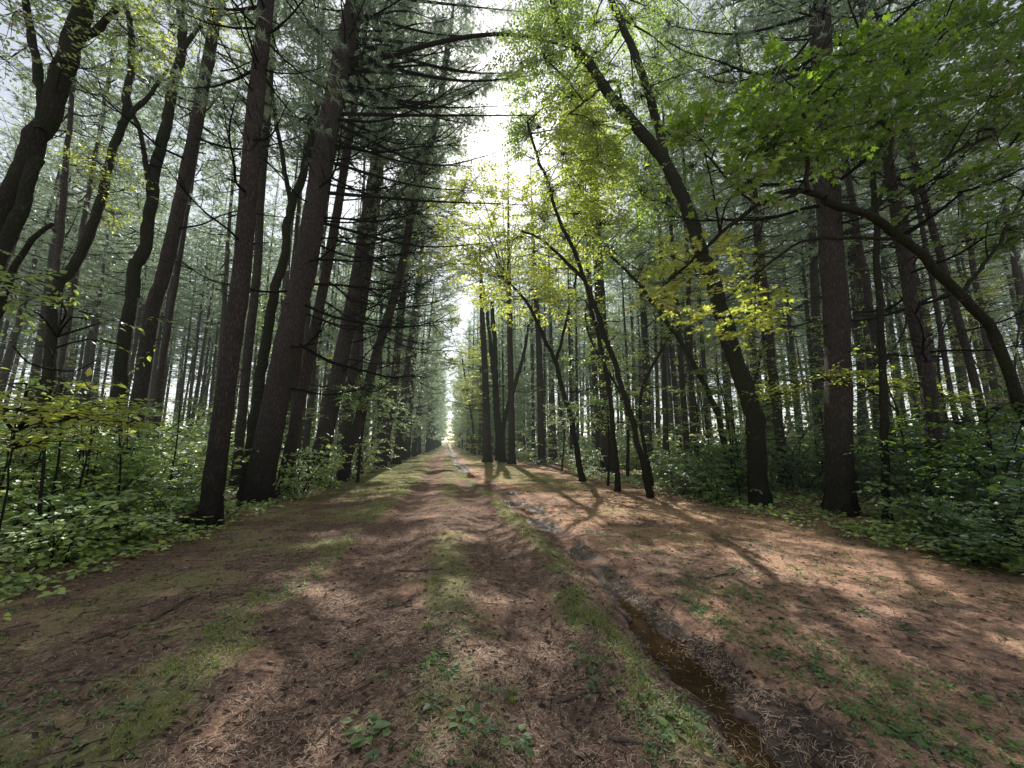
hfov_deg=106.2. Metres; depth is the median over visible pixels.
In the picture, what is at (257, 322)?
pine tree
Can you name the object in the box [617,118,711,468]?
pine tree
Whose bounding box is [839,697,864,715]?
broadleaf weed
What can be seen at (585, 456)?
leafy shrub
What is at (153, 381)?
pine tree
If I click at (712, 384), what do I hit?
pine tree
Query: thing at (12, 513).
leafy shrub
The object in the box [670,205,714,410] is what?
pine tree
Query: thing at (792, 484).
leafy shrub
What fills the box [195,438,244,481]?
leafy shrub
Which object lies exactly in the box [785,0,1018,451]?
pine tree
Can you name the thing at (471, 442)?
pine tree
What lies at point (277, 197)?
pine tree
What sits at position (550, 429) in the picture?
pine tree
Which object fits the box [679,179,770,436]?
pine tree
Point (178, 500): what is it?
leafy shrub
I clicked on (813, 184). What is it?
pine tree
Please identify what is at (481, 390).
pine tree
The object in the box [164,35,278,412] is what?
pine tree
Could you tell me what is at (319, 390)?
broadleaf tree
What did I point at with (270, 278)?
pine tree
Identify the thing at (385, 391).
pine tree
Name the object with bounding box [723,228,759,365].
pine tree
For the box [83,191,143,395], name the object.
pine tree
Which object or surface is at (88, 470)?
sapling
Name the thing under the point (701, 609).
broadleaf weed
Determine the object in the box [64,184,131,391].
pine tree
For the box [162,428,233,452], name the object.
leafy shrub
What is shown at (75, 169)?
pine tree
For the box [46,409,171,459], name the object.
leafy shrub
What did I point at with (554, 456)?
pine tree
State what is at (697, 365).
pine tree
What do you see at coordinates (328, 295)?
pine tree
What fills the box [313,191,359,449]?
pine tree
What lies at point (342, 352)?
pine tree
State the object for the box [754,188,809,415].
pine tree
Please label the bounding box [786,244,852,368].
pine tree
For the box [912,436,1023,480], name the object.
leafy shrub
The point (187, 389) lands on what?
pine tree
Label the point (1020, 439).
leafy shrub
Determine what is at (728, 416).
sapling
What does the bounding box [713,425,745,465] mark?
leafy shrub
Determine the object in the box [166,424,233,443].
leafy shrub
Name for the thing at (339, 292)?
pine tree
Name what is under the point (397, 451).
pine tree
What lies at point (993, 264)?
pine tree
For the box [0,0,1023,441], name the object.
sky
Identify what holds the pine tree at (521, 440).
on the ground at (484, 476)
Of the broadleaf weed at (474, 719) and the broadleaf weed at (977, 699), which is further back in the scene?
the broadleaf weed at (977, 699)
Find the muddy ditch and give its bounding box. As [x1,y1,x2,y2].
[476,483,887,767]
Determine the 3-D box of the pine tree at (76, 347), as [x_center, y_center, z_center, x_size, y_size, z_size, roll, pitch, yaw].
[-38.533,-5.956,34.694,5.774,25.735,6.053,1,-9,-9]
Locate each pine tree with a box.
[0,0,157,388]
[0,0,161,378]
[0,71,77,351]
[0,71,136,423]
[0,83,98,400]
[0,144,55,363]
[0,151,65,395]
[0,161,118,419]
[0,186,52,390]
[0,195,44,378]
[1,185,50,404]
[9,130,128,379]
[9,197,80,384]
[15,0,170,428]
[18,0,327,460]
[21,109,133,370]
[28,161,106,374]
[36,148,153,406]
[46,94,170,404]
[53,99,212,424]
[62,177,146,399]
[62,196,143,403]
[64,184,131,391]
[66,241,120,393]
[67,242,145,427]
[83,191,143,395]
[90,192,181,404]
[94,154,185,417]
[96,191,162,389]
[99,13,239,453]
[107,65,233,370]
[109,209,184,357]
[111,0,253,451]
[112,226,196,365]
[117,204,200,421]
[120,0,356,529]
[138,175,211,422]
[153,0,630,506]
[158,254,204,435]
[160,217,230,432]
[160,246,218,436]
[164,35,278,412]
[164,132,254,433]
[165,235,214,416]
[167,159,237,428]
[174,227,247,436]
[174,241,218,418]
[177,0,340,490]
[182,261,228,435]
[185,199,252,435]
[190,2,307,463]
[190,161,286,398]
[199,114,281,453]
[203,227,262,381]
[209,303,255,412]
[212,220,276,402]
[231,72,327,367]
[236,0,383,488]
[238,208,289,410]
[241,137,291,400]
[241,245,278,373]
[251,167,333,374]
[257,187,303,371]
[258,208,316,416]
[259,242,310,382]
[262,155,330,450]
[262,202,343,450]
[266,0,447,495]
[269,0,362,471]
[270,75,353,465]
[270,93,382,468]
[270,203,329,440]
[271,0,469,478]
[300,1,479,483]
[307,74,428,474]
[311,210,343,435]
[311,220,353,383]
[311,278,330,447]
[312,161,391,453]
[313,168,449,462]
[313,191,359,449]
[313,288,337,403]
[315,172,354,419]
[316,270,343,408]
[320,223,451,461]
[322,244,351,433]
[324,236,350,330]
[325,185,441,439]
[328,183,379,403]
[334,0,498,481]
[334,233,376,402]
[336,88,477,469]
[337,161,380,362]
[352,251,394,454]
[362,280,379,444]
[363,246,435,432]
[363,280,385,367]
[364,163,471,463]
[370,214,465,459]
[375,275,465,455]
[383,240,460,457]
[396,247,467,454]
[400,277,448,454]
[411,286,452,452]
[442,214,518,462]
[451,303,487,452]
[456,289,506,454]
[456,293,498,452]
[457,293,497,434]
[463,180,539,463]
[466,274,501,427]
[471,269,507,439]
[475,277,506,453]
[479,278,516,436]
[479,281,522,431]
[481,222,529,453]
[487,256,534,456]
[491,280,536,447]
[492,161,570,463]
[497,313,522,452]
[498,261,534,452]
[500,252,547,447]
[500,261,542,447]
[502,226,567,458]
[503,259,548,456]
[507,182,574,455]
[512,179,591,459]
[513,248,583,458]
[519,274,548,434]
[520,294,555,403]
[520,314,548,445]
[523,280,556,399]
[533,275,587,453]
[535,245,573,399]
[536,70,649,472]
[539,240,574,456]
[542,136,594,464]
[545,186,606,443]
[546,282,578,438]
[552,291,582,440]
[553,104,625,457]
[553,276,586,429]
[554,275,587,418]
[555,121,631,438]
[555,271,587,436]
[565,209,612,449]
[574,256,630,381]
[574,288,596,436]
[576,229,617,380]
[577,276,621,368]
[577,304,598,420]
[580,278,632,338]
[583,280,631,403]
[596,288,627,415]
[605,92,696,468]
[605,136,639,440]
[605,228,651,413]
[606,281,630,434]
[608,219,653,438]
[608,288,635,433]
[609,284,640,419]
[615,0,723,476]
[615,35,705,463]
[615,235,659,429]
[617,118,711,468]
[617,246,652,397]
[620,171,692,464]
[620,298,659,375]
[620,316,650,428]
[623,173,684,453]
[624,219,667,433]
[629,0,732,462]
[629,246,661,429]
[630,321,659,423]
[631,124,729,463]
[632,180,685,458]
[647,219,685,409]
[647,318,678,422]
[648,328,661,404]
[650,0,1008,517]
[657,41,745,462]
[657,330,699,440]
[663,0,838,488]
[664,179,709,407]
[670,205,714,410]
[674,96,754,436]
[674,233,717,433]
[675,274,715,441]
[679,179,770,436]
[691,167,757,426]
[692,19,824,470]
[693,304,721,424]
[695,119,794,409]
[695,317,722,440]
[696,214,736,388]
[698,207,735,408]
[703,292,741,406]
[705,256,743,379]
[715,265,770,390]
[716,120,808,375]
[718,208,793,390]
[720,226,778,391]
[723,0,1023,496]
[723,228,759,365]
[732,5,953,474]
[733,0,948,492]
[735,1,873,350]
[736,153,795,371]
[738,267,799,378]
[739,92,822,417]
[740,240,797,399]
[744,138,821,454]
[748,0,1023,453]
[753,189,811,438]
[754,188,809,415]
[767,188,866,350]
[772,4,906,448]
[772,227,823,426]
[773,285,808,420]
[774,264,810,406]
[775,179,851,399]
[778,150,872,351]
[779,26,903,361]
[782,11,929,453]
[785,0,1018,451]
[785,223,824,391]
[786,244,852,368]
[793,266,852,359]
[800,180,890,392]
[804,242,903,429]
[813,0,989,443]
[843,9,970,358]
[843,114,948,433]
[843,212,873,428]
[846,167,918,426]
[857,44,1003,431]
[861,0,1023,447]
[864,150,962,388]
[864,162,945,425]
[869,212,934,426]
[880,205,967,375]
[885,105,1013,422]
[895,283,952,405]
[901,0,1023,373]
[901,63,1023,433]
[915,137,1023,391]
[917,148,1015,399]
[920,172,1013,386]
[924,238,990,422]
[930,196,1021,434]
[936,26,1023,367]
[947,196,1023,432]
[954,142,1023,368]
[955,103,1023,356]
[987,172,1023,379]
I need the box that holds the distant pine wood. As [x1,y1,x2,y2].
[0,195,1023,451]
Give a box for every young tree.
[0,249,190,550]
[0,367,164,530]
[322,375,434,482]
[544,390,664,485]
[741,360,1005,499]
[843,387,1023,522]
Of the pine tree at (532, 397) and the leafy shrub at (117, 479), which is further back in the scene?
the pine tree at (532, 397)
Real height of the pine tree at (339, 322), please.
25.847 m
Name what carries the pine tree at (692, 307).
on the ground at (484, 476)
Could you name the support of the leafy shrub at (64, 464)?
on the ground at (484, 476)
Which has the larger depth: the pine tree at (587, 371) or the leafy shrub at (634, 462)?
the pine tree at (587, 371)
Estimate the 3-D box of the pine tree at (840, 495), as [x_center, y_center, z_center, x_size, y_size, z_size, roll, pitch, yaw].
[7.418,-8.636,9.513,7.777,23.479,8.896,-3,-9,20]
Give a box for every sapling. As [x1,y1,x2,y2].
[0,378,124,520]
[0,392,145,519]
[0,400,72,513]
[0,401,113,519]
[0,423,61,500]
[1,410,79,522]
[2,369,100,427]
[10,411,143,519]
[12,400,149,498]
[20,413,136,519]
[38,418,126,478]
[52,396,179,511]
[60,426,166,508]
[65,401,160,480]
[118,395,230,494]
[169,403,210,436]
[238,407,328,457]
[644,405,705,487]
[652,423,675,461]
[672,383,745,467]
[683,368,781,464]
[688,368,789,490]
[697,377,778,479]
[701,409,751,499]
[737,410,788,440]
[766,344,922,458]
[768,364,878,482]
[798,345,913,493]
[895,403,921,433]
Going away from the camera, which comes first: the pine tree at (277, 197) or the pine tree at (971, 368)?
the pine tree at (971, 368)
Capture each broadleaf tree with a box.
[0,0,196,321]
[1,347,43,423]
[10,346,106,418]
[26,0,197,468]
[63,329,136,431]
[101,0,252,471]
[164,331,217,418]
[195,345,254,418]
[226,0,325,497]
[238,329,289,411]
[247,270,286,412]
[306,369,326,446]
[316,326,357,451]
[355,324,420,458]
[404,151,611,481]
[433,245,500,460]
[440,359,465,446]
[442,353,494,454]
[456,371,477,441]
[462,294,547,461]
[463,351,492,454]
[466,370,492,423]
[481,0,774,507]
[482,60,654,497]
[534,340,594,471]
[538,215,661,476]
[545,288,660,491]
[570,312,653,464]
[577,312,637,437]
[584,191,730,481]
[587,216,704,486]
[614,0,1023,425]
[642,360,678,426]
[651,273,729,463]
[658,359,688,429]
[675,325,740,440]
[693,350,738,418]
[698,356,731,423]
[707,241,813,453]
[718,329,764,425]
[728,286,801,414]
[728,316,798,425]
[787,360,823,420]
[795,218,916,407]
[801,231,965,405]
[807,287,914,411]
[808,340,871,422]
[830,23,936,523]
[886,278,1009,420]
[888,328,967,421]
[891,262,1010,438]
[932,274,1023,405]
[935,269,1023,439]
[982,322,1023,430]
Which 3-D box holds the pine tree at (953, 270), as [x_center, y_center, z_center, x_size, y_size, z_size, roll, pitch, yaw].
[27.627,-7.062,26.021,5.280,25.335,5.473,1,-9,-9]
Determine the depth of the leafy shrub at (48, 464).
7.26 m
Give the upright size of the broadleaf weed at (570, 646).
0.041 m
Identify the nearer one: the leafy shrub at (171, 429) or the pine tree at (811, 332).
the leafy shrub at (171, 429)
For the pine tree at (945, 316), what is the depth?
28.59 m
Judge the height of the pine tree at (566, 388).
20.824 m
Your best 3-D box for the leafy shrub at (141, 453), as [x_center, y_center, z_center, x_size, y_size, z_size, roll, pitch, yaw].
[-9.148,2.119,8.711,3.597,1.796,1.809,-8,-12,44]
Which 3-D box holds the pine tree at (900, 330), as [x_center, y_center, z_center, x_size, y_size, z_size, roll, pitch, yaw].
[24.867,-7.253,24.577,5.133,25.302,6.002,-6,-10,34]
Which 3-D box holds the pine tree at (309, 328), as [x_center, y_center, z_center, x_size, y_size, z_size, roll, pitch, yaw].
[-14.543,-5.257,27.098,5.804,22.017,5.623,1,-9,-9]
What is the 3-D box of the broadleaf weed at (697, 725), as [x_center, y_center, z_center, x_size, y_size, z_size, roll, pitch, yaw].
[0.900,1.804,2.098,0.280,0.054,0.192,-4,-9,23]
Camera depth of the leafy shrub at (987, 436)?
9.71 m
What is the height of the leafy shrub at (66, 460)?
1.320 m
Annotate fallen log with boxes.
[99,510,195,529]
[633,474,681,486]
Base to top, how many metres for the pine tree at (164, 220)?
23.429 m
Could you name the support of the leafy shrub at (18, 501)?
on the ground at (484, 476)
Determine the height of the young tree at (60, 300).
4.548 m
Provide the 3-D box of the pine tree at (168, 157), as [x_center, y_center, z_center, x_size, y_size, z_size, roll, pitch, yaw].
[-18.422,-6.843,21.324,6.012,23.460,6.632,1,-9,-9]
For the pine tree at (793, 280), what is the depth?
21.88 m
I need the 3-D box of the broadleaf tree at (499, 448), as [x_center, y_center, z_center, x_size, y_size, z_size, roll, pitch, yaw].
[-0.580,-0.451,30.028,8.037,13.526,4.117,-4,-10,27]
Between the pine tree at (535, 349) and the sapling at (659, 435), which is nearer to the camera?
the sapling at (659, 435)
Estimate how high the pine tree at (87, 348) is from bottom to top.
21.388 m
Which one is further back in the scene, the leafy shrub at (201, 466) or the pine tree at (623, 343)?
the pine tree at (623, 343)
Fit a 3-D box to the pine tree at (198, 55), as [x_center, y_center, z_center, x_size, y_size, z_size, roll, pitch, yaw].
[-15.648,-7.095,17.908,5.078,22.922,5.634,1,-9,-9]
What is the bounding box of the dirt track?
[127,445,709,767]
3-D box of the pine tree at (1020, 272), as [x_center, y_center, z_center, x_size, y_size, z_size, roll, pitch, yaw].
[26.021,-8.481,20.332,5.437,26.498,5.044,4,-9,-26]
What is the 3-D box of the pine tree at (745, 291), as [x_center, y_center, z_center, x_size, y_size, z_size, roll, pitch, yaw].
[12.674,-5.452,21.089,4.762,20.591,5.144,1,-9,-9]
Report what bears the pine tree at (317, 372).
on the ground at (484, 476)
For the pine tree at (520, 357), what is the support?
on the ground at (484, 476)
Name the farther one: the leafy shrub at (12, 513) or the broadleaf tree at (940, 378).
the broadleaf tree at (940, 378)
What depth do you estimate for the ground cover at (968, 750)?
2.46 m
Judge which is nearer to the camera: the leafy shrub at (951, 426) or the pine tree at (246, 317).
the leafy shrub at (951, 426)
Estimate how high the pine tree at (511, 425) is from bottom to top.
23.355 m
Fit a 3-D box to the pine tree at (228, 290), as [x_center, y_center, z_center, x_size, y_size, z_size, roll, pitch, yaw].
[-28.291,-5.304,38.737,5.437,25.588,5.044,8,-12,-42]
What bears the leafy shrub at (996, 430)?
on the ground at (484, 476)
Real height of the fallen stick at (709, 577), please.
0.025 m
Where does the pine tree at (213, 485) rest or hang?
on the ground at (484, 476)
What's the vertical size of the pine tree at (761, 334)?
23.398 m
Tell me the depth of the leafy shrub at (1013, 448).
8.54 m
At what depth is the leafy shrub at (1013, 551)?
4.49 m
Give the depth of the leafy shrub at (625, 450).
23.18 m
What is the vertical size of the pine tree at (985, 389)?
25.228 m
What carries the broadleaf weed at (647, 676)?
on the dirt track
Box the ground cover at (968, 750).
[0,466,1023,767]
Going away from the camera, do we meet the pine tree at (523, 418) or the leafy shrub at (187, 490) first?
the leafy shrub at (187, 490)
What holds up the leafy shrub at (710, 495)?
on the ground at (484, 476)
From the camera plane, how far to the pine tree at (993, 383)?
14.80 m
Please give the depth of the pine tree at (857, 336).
15.94 m
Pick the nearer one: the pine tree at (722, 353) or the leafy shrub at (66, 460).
the leafy shrub at (66, 460)
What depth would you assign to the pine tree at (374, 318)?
45.90 m
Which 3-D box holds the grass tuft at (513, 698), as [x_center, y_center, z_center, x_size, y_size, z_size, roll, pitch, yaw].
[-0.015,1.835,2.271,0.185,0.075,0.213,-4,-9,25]
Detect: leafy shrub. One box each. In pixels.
[0,413,146,508]
[0,429,85,471]
[0,429,137,518]
[0,430,206,487]
[0,432,85,499]
[0,434,165,522]
[0,442,194,511]
[0,458,81,512]
[0,461,114,542]
[0,472,178,558]
[0,479,86,537]
[0,486,58,521]
[0,489,53,552]
[0,498,138,569]
[0,519,77,576]
[31,462,178,526]
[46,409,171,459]
[50,457,195,519]
[53,408,235,464]
[60,438,249,497]
[61,438,170,500]
[71,454,201,513]
[72,512,212,549]
[84,438,196,481]
[84,506,183,534]
[104,480,236,527]
[115,458,204,517]
[142,445,258,506]
[143,480,200,511]
[144,443,242,489]
[145,417,246,473]
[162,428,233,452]
[163,427,203,446]
[164,431,208,455]
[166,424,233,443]
[174,435,281,478]
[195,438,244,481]
[230,428,313,455]
[273,446,351,499]
[277,455,333,481]
[295,433,362,488]
[310,430,406,479]
[354,439,398,472]
[515,447,532,459]
[516,441,548,456]
[522,450,534,460]
[531,456,551,464]
[547,427,590,452]
[552,455,574,466]
[554,446,590,462]
[556,457,585,471]
[557,438,594,457]
[558,430,595,457]
[562,437,595,463]
[567,445,597,468]
[571,448,592,464]
[573,446,618,471]
[583,465,605,476]
[615,423,673,463]
[616,432,656,465]
[617,425,696,464]
[618,435,658,468]
[621,439,706,478]
[646,434,746,486]
[651,428,718,469]
[653,459,733,495]
[662,453,746,500]
[665,422,770,478]
[669,427,733,463]
[674,431,800,490]
[685,470,762,506]
[687,446,779,495]
[705,406,824,482]
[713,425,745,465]
[714,421,801,457]
[727,432,878,492]
[746,424,910,493]
[766,426,906,481]
[785,422,812,453]
[785,428,857,464]
[786,430,813,453]
[810,422,896,447]
[815,451,903,492]
[817,419,1023,495]
[853,416,979,453]
[854,422,979,456]
[854,434,1020,496]
[854,481,998,547]
[855,429,1003,493]
[855,430,945,489]
[855,446,1000,513]
[855,460,1023,529]
[860,421,1023,499]
[887,484,1022,531]
[890,455,993,505]
[891,466,1021,523]
[893,450,1023,521]
[896,398,1023,465]
[896,507,1023,573]
[898,522,1023,569]
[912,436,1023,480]
[918,485,1023,555]
[930,489,1023,526]
[943,451,1023,514]
[950,424,1023,464]
[951,411,1023,445]
[951,426,1023,465]
[955,461,1023,546]
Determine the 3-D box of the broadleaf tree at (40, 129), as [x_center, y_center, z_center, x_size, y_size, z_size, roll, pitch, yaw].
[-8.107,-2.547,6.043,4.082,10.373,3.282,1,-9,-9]
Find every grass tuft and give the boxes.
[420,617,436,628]
[497,680,526,702]
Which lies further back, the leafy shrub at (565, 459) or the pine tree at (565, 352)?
the pine tree at (565, 352)
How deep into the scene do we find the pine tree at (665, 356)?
30.82 m
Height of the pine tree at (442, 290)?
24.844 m
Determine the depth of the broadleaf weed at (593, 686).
2.42 m
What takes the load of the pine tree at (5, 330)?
on the ground at (484, 476)
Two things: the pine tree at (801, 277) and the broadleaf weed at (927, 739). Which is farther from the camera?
the pine tree at (801, 277)
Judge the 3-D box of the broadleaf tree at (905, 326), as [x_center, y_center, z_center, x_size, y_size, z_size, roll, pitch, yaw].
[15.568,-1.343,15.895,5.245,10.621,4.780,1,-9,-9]
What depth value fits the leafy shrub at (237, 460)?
8.95 m
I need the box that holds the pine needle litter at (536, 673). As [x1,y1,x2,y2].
[0,509,1023,767]
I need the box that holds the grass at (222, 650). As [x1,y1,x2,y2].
[0,460,1023,767]
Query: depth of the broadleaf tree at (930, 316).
18.54 m
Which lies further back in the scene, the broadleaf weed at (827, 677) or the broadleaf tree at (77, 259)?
the broadleaf tree at (77, 259)
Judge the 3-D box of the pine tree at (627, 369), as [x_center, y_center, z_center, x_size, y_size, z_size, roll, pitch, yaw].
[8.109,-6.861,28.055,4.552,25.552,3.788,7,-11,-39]
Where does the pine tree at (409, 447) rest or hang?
on the ground at (484, 476)
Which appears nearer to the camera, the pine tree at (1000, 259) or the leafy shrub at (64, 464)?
the leafy shrub at (64, 464)
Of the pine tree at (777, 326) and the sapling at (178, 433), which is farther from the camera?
the pine tree at (777, 326)
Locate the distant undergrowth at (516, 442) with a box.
[4,361,1023,463]
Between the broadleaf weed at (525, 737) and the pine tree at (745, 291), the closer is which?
the broadleaf weed at (525, 737)
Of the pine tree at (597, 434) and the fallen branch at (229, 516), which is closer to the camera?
the fallen branch at (229, 516)
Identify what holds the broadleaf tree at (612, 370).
on the ground at (484, 476)
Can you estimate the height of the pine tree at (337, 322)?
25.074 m
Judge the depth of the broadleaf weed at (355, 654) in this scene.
2.80 m
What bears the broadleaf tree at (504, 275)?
on the ground at (484, 476)
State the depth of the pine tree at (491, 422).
42.08 m
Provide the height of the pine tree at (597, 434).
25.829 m
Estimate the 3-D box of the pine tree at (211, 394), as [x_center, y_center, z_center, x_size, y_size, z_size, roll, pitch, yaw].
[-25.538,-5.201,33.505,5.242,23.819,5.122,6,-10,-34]
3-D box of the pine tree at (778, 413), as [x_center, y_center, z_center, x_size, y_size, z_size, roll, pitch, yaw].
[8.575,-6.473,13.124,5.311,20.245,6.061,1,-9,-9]
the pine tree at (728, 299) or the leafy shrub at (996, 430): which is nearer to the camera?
the leafy shrub at (996, 430)
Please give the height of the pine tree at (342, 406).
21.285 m
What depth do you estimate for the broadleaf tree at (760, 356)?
12.83 m
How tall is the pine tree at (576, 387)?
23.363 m
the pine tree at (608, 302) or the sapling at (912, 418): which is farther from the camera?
the pine tree at (608, 302)
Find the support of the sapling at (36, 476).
on the ground at (484, 476)
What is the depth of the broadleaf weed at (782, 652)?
2.73 m
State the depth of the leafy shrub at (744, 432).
21.76 m
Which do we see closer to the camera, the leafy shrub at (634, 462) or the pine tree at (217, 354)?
the leafy shrub at (634, 462)
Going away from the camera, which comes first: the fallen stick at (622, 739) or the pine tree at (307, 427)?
the fallen stick at (622, 739)
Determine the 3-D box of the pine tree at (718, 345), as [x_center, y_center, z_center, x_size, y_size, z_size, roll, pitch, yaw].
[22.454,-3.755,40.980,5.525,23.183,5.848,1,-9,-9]
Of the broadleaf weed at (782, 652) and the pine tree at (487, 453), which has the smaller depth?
the broadleaf weed at (782, 652)
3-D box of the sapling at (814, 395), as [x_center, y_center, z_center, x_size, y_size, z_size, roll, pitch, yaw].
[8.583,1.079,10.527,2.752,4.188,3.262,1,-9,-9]
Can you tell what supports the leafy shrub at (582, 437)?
on the ground at (484, 476)
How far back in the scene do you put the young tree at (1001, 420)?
6.77 m
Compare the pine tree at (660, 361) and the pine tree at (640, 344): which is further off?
the pine tree at (660, 361)
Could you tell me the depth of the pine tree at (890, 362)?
27.20 m
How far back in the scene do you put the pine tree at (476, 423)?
49.73 m
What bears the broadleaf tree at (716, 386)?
on the ground at (484, 476)
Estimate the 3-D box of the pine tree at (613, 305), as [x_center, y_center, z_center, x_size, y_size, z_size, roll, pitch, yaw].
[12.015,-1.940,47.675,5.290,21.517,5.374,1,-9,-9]
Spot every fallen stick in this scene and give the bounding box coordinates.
[83,625,135,643]
[395,568,441,571]
[551,689,586,703]
[608,735,671,749]
[614,606,632,622]
[703,572,735,578]
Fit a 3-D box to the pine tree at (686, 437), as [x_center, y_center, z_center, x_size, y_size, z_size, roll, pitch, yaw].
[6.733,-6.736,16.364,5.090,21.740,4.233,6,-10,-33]
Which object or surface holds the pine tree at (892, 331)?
on the ground at (484, 476)
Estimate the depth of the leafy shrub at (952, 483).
6.95 m
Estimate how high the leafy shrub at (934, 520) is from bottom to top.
0.974 m
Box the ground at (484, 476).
[0,442,1023,767]
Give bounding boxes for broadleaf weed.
[341,709,391,760]
[352,648,365,657]
[366,667,397,682]
[419,691,440,711]
[420,649,450,669]
[437,662,459,679]
[448,702,499,734]
[479,682,498,691]
[500,723,534,759]
[569,639,580,649]
[572,653,607,678]
[583,676,616,698]
[624,658,640,668]
[634,671,655,684]
[649,700,706,734]
[657,713,686,742]
[665,687,705,714]
[689,606,707,613]
[708,616,728,624]
[754,627,772,634]
[770,644,794,657]
[797,597,812,603]
[803,659,838,682]
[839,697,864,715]
[847,605,874,615]
[870,719,931,751]
[899,623,918,631]
[908,733,942,746]
[932,675,970,688]
[967,692,998,705]
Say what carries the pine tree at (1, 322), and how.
on the ground at (484, 476)
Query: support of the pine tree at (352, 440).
on the ground at (484, 476)
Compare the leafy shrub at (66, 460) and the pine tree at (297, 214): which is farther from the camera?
the pine tree at (297, 214)
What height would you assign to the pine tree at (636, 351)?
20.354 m
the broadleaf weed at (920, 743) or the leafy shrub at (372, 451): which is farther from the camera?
the leafy shrub at (372, 451)
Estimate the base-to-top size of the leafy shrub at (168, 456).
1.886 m
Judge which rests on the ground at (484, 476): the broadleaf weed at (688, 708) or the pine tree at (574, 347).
the pine tree at (574, 347)
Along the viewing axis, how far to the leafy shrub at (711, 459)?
11.22 m
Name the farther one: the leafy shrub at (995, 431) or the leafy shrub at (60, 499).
the leafy shrub at (995, 431)
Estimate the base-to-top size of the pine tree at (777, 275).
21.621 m
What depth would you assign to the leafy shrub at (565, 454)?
26.63 m
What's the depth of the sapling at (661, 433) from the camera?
12.32 m
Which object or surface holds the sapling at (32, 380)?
on the ground at (484, 476)
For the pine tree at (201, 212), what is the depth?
28.13 m
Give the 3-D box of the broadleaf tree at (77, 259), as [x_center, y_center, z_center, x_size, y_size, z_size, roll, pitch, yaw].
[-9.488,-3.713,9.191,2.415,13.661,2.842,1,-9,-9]
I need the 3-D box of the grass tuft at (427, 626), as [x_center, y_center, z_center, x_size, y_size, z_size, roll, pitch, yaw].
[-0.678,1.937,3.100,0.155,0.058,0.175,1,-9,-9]
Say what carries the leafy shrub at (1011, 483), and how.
on the ground at (484, 476)
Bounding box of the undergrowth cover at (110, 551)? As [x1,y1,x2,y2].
[0,469,1023,620]
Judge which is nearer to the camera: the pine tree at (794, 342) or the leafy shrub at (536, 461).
the leafy shrub at (536, 461)
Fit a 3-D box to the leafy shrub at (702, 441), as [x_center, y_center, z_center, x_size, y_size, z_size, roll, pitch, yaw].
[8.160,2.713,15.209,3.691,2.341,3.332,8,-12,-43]
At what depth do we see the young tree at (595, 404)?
13.22 m
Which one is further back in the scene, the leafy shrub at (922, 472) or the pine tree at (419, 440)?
the pine tree at (419, 440)
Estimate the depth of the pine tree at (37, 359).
19.26 m
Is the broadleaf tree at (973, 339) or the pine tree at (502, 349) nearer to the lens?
the broadleaf tree at (973, 339)
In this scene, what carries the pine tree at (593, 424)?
on the ground at (484, 476)
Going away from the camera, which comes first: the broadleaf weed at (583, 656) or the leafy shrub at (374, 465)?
the broadleaf weed at (583, 656)
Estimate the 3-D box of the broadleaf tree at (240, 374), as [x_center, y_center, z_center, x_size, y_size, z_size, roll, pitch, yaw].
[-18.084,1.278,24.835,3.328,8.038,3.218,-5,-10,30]
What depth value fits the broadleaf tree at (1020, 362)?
18.99 m
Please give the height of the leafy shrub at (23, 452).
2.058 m
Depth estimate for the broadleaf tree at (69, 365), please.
24.84 m
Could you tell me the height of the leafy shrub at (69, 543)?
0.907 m
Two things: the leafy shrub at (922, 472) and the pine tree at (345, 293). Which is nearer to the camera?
the leafy shrub at (922, 472)
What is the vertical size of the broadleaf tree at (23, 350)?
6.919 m
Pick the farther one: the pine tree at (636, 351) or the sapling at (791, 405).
the pine tree at (636, 351)
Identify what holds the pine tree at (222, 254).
on the ground at (484, 476)
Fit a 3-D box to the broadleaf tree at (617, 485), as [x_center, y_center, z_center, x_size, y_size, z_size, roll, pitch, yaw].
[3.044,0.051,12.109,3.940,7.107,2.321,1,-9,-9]
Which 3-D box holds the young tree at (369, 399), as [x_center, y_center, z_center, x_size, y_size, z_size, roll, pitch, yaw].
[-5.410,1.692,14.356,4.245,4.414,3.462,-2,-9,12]
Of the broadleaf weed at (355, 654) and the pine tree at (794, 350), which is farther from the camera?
the pine tree at (794, 350)
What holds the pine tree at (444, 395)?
on the ground at (484, 476)
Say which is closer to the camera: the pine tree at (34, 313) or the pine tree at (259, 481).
the pine tree at (259, 481)
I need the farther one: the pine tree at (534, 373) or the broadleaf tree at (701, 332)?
the pine tree at (534, 373)
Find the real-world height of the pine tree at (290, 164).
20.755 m
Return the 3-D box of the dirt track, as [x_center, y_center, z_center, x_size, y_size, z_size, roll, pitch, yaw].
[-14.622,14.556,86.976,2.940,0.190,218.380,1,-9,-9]
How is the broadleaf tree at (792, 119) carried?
on the ground at (484, 476)
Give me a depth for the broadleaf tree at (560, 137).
11.37 m
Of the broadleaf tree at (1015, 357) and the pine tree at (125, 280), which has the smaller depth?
the broadleaf tree at (1015, 357)
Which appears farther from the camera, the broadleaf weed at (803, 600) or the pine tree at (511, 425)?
the pine tree at (511, 425)
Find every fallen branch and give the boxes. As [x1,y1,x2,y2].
[151,593,192,620]
[223,506,241,521]
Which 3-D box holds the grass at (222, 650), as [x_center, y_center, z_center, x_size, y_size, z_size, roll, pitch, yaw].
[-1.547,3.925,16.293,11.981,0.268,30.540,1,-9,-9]
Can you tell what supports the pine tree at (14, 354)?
on the ground at (484, 476)
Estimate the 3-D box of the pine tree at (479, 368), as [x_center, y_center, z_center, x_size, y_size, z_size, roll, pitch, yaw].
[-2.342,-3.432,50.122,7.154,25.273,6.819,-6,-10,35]
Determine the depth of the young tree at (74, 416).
3.83 m
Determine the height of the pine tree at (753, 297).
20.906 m

